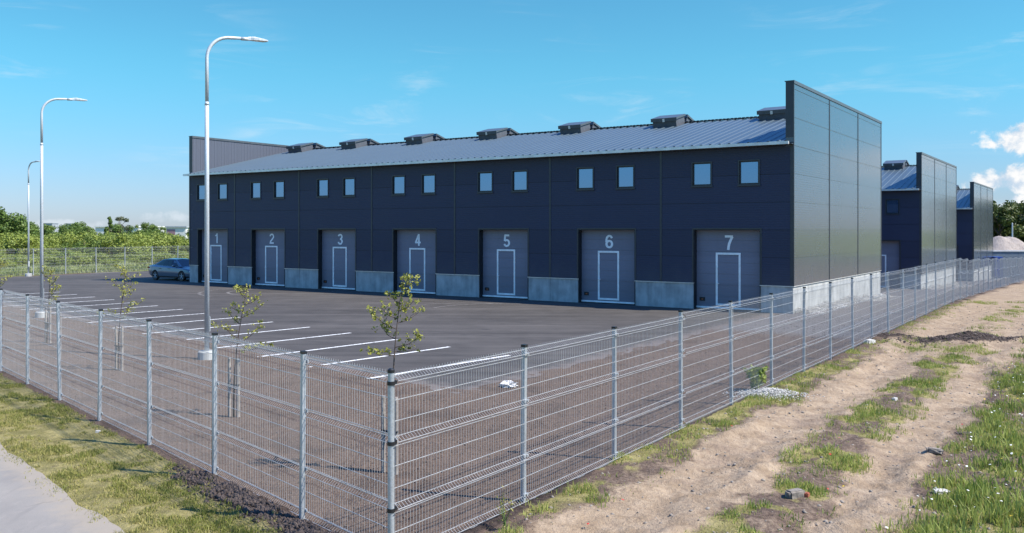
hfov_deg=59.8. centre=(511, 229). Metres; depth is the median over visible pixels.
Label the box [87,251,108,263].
bush
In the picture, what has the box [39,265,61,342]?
young tree
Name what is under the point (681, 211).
warehouse
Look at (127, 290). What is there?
young tree
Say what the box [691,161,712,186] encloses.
window
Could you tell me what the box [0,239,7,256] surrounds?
bush
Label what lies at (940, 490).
flat stone
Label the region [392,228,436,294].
garage door
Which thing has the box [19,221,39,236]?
broadleaf tree
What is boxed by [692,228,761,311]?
garage door
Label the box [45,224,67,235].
broadleaf tree
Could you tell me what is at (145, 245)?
bush
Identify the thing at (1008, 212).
wood tree
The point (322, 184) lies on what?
window
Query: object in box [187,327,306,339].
parking line
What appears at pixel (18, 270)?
field grass
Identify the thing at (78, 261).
bush
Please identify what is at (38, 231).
broadleaf tree
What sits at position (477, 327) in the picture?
asphalt lot
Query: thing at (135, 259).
bush
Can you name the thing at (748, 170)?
window
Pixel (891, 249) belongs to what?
garage door
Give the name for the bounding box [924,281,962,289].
gravel
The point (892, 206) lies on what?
window
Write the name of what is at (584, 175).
window
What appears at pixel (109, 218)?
pointed tree
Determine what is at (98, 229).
long shed
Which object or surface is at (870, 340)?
pale stone
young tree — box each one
[0,259,12,286]
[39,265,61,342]
[98,264,145,370]
[211,284,272,416]
[360,272,424,474]
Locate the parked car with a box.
[147,258,189,280]
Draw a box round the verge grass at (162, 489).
[0,373,281,532]
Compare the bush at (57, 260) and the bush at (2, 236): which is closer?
the bush at (57, 260)
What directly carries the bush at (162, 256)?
on the ground at (752, 444)
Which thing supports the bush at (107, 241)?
on the ground at (752, 444)
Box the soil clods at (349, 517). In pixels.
[2,313,905,532]
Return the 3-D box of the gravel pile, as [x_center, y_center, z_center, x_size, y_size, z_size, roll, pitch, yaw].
[5.476,3.447,18.785,1.834,0.203,1.863,0,0,-44]
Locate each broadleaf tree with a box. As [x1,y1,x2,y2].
[0,206,29,234]
[0,211,13,233]
[14,214,36,235]
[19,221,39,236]
[35,225,46,235]
[43,223,56,235]
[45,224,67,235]
[60,226,78,237]
[64,222,81,233]
[68,221,87,231]
[81,226,94,233]
[112,223,134,235]
[135,229,152,235]
[141,222,153,231]
[147,224,158,229]
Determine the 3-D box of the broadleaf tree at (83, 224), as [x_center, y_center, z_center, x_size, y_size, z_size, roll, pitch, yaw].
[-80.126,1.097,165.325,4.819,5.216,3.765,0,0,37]
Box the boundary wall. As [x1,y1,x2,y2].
[993,250,1023,277]
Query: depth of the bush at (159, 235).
115.81 m
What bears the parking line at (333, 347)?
on the asphalt lot
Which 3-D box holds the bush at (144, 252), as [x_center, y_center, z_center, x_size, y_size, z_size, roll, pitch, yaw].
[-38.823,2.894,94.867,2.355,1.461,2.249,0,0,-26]
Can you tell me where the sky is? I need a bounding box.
[0,0,1023,229]
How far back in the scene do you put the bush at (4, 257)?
80.38 m
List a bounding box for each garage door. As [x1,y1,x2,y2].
[197,228,227,283]
[251,228,284,286]
[317,228,355,290]
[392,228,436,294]
[478,228,528,298]
[577,228,635,304]
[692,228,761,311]
[880,240,900,287]
[956,245,957,280]
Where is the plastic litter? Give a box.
[498,380,517,387]
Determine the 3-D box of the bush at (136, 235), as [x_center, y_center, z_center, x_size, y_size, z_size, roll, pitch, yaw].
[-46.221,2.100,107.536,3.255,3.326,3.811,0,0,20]
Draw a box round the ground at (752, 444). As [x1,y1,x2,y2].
[0,230,1023,532]
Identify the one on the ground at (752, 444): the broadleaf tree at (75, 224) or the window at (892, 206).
the broadleaf tree at (75, 224)
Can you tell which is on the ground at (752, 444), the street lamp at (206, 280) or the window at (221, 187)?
the street lamp at (206, 280)
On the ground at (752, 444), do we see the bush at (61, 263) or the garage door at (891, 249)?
the bush at (61, 263)
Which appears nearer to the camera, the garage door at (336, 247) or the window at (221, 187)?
the garage door at (336, 247)
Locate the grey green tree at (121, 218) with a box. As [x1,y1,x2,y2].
[107,216,129,234]
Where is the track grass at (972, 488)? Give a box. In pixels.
[486,299,1023,532]
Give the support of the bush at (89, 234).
on the ground at (752, 444)
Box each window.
[196,184,204,200]
[217,183,226,200]
[250,181,260,199]
[273,180,284,198]
[316,178,328,197]
[342,177,354,196]
[391,175,404,195]
[421,174,435,194]
[477,171,492,192]
[511,169,527,191]
[575,167,593,190]
[615,165,634,189]
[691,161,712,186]
[737,159,760,185]
[885,199,899,214]
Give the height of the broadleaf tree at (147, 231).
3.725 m
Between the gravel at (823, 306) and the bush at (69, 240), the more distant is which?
the bush at (69, 240)
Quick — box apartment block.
[39,223,58,231]
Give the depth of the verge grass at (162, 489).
12.61 m
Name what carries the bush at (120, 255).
on the ground at (752, 444)
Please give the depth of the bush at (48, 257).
85.85 m
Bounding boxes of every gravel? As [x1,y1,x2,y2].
[796,294,896,314]
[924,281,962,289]
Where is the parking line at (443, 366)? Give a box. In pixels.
[367,355,510,378]
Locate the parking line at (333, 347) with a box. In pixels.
[257,339,397,356]
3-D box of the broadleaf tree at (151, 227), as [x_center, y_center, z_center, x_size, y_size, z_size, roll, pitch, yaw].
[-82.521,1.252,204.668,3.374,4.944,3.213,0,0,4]
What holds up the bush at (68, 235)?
on the ground at (752, 444)
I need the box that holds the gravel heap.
[993,236,1023,249]
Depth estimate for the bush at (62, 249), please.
112.69 m
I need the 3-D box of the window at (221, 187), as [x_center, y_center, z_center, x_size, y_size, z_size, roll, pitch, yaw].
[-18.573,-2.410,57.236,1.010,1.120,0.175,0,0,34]
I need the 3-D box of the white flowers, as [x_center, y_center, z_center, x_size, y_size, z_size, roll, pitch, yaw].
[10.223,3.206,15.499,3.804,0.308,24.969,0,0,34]
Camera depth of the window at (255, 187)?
55.54 m
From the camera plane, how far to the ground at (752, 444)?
15.29 m
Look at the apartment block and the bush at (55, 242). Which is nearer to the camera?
the bush at (55, 242)
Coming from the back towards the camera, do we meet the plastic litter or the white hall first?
the white hall
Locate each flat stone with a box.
[925,447,943,454]
[934,488,949,494]
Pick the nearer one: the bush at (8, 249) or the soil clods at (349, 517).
the soil clods at (349, 517)
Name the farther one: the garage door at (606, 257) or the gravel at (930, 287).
the gravel at (930, 287)
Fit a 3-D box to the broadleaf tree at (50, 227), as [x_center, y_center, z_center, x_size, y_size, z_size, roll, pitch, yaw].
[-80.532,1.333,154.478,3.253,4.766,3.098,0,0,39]
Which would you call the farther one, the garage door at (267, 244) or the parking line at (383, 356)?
the garage door at (267, 244)
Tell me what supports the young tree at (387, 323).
on the ground at (752, 444)
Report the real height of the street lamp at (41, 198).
9.145 m
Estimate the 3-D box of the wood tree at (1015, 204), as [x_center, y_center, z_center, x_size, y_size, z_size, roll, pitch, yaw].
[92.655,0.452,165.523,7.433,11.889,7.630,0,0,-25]
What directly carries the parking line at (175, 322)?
on the asphalt lot
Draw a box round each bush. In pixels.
[0,231,19,254]
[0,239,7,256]
[0,240,27,254]
[0,254,10,265]
[2,231,39,255]
[4,260,16,267]
[8,254,24,264]
[15,254,38,263]
[16,258,32,265]
[24,240,49,256]
[37,252,54,261]
[43,239,61,251]
[44,236,61,246]
[44,249,60,255]
[45,234,69,254]
[48,255,72,266]
[49,232,74,248]
[53,261,69,267]
[57,234,85,251]
[58,251,74,257]
[71,234,95,254]
[71,253,92,265]
[74,231,100,247]
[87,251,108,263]
[91,234,125,257]
[94,235,127,253]
[100,258,116,266]
[101,231,130,239]
[109,233,144,256]
[117,252,127,259]
[125,253,137,261]
[127,233,142,255]
[130,240,154,253]
[130,257,143,262]
[131,234,157,241]
[136,250,150,254]
[138,254,154,261]
[145,234,182,255]
[149,231,171,247]
[158,253,176,261]
[170,238,188,252]
[176,250,185,257]
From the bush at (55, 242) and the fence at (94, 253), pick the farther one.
the bush at (55, 242)
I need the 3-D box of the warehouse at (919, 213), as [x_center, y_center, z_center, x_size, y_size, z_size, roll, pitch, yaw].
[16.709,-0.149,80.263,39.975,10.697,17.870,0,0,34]
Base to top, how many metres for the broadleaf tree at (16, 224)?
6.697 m
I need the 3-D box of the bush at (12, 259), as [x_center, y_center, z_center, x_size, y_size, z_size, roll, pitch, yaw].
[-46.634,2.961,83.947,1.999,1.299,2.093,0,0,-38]
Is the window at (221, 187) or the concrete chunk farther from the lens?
the window at (221, 187)
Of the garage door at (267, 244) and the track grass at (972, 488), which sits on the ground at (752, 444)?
the track grass at (972, 488)
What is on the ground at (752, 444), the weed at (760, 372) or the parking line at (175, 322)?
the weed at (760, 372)
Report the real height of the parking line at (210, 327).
0.001 m
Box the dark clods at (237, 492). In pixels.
[162,330,1023,532]
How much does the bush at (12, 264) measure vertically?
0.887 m
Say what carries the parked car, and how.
on the asphalt lot
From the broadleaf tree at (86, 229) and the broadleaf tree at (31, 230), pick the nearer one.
the broadleaf tree at (31, 230)
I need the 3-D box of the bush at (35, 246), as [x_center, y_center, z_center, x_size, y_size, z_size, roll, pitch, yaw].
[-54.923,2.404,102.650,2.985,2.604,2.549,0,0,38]
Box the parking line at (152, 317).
[88,313,203,322]
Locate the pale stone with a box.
[863,339,875,343]
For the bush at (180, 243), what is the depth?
103.64 m
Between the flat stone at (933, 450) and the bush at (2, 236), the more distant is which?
the bush at (2, 236)
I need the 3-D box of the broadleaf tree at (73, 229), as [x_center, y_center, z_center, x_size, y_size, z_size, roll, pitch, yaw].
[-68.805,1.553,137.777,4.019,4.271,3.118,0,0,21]
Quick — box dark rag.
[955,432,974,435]
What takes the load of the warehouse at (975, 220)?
on the asphalt lot
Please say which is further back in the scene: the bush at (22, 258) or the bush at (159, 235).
the bush at (159, 235)
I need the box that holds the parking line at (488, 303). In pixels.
[434,303,526,307]
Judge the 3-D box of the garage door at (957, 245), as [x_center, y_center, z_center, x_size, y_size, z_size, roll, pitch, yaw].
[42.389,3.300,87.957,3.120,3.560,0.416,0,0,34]
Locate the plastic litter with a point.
(505, 383)
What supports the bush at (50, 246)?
on the ground at (752, 444)
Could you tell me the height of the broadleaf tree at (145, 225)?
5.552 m
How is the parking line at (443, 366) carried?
on the asphalt lot
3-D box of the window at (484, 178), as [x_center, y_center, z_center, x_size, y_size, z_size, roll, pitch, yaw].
[-1.352,-2.410,45.693,1.010,1.120,0.175,0,0,34]
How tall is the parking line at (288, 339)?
0.001 m
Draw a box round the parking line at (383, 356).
[310,347,446,366]
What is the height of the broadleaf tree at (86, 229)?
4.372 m
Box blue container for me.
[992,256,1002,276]
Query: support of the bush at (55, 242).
on the ground at (752, 444)
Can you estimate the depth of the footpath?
11.30 m
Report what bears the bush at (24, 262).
on the ground at (752, 444)
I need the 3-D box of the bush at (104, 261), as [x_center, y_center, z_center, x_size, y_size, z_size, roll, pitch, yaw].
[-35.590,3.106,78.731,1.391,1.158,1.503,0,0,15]
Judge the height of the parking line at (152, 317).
0.001 m
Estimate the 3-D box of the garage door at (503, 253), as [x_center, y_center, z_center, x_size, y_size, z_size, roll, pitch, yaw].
[-0.342,1.720,45.209,3.120,3.560,0.416,0,0,34]
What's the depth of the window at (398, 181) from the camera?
49.00 m
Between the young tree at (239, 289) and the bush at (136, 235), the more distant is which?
the bush at (136, 235)
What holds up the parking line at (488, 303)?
on the asphalt lot
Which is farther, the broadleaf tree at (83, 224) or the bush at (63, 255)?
the broadleaf tree at (83, 224)
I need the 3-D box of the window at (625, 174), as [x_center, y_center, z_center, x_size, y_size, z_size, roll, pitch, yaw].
[5.268,-2.410,41.257,1.010,1.120,0.175,0,0,34]
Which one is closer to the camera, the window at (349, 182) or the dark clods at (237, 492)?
the dark clods at (237, 492)
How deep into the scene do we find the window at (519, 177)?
44.53 m
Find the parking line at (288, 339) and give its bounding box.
[217,333,346,347]
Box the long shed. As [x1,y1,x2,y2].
[94,226,164,234]
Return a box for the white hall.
[165,226,188,239]
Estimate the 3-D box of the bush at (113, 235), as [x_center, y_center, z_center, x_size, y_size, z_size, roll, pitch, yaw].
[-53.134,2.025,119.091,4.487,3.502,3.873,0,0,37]
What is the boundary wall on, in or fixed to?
on the ground at (752, 444)
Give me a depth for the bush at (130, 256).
90.32 m
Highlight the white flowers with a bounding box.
[886,364,1023,527]
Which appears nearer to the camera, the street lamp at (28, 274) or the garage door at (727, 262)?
the garage door at (727, 262)
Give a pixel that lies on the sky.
(943, 79)
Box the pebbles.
[513,306,1023,532]
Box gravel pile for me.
[722,387,830,400]
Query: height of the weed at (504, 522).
0.500 m
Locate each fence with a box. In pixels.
[0,245,188,275]
[0,288,398,532]
[387,256,1023,532]
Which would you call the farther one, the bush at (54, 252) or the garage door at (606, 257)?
the bush at (54, 252)
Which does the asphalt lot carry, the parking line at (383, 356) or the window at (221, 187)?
the parking line at (383, 356)
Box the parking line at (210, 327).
[144,322,267,333]
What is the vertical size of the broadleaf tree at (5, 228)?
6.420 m
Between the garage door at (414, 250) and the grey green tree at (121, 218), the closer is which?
the garage door at (414, 250)
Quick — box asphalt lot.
[0,271,964,393]
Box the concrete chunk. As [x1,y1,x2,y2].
[785,488,804,499]
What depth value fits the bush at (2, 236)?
108.11 m
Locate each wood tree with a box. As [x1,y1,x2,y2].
[993,200,1023,235]
[993,200,1023,238]
[1001,200,1023,241]
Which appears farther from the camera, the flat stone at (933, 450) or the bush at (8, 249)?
the bush at (8, 249)
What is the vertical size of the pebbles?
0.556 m
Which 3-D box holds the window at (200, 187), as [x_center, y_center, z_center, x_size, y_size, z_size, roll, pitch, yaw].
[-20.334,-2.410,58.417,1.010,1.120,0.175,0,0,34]
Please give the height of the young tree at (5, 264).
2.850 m
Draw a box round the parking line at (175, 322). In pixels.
[117,317,237,327]
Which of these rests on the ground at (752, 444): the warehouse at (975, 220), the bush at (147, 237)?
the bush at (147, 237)
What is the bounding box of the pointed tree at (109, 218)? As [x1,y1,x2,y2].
[103,216,112,234]
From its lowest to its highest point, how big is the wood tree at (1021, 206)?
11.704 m
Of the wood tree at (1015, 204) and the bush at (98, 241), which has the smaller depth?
the bush at (98, 241)
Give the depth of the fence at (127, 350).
13.21 m
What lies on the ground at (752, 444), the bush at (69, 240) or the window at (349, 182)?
the bush at (69, 240)
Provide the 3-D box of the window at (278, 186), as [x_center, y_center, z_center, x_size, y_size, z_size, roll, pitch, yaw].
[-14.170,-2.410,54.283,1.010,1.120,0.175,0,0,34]
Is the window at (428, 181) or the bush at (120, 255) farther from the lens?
the bush at (120, 255)
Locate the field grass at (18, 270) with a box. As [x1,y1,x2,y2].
[0,256,150,276]
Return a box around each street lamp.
[25,160,39,275]
[35,98,86,317]
[197,36,267,359]
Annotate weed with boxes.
[496,485,515,527]
[742,365,767,389]
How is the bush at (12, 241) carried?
on the ground at (752, 444)
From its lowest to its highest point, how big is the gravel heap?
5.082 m
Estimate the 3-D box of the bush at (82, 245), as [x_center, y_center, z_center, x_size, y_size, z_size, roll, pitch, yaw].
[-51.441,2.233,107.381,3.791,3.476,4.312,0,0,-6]
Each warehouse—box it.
[183,80,881,313]
[880,152,956,288]
[956,182,992,280]
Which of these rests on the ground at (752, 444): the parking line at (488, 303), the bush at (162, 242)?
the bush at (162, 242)
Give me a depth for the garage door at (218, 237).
58.07 m
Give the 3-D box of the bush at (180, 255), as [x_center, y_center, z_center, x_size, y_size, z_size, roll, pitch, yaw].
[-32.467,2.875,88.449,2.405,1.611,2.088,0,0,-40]
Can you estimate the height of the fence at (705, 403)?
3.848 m
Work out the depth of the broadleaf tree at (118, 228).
142.33 m
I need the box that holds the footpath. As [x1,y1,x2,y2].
[0,442,124,532]
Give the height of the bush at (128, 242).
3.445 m

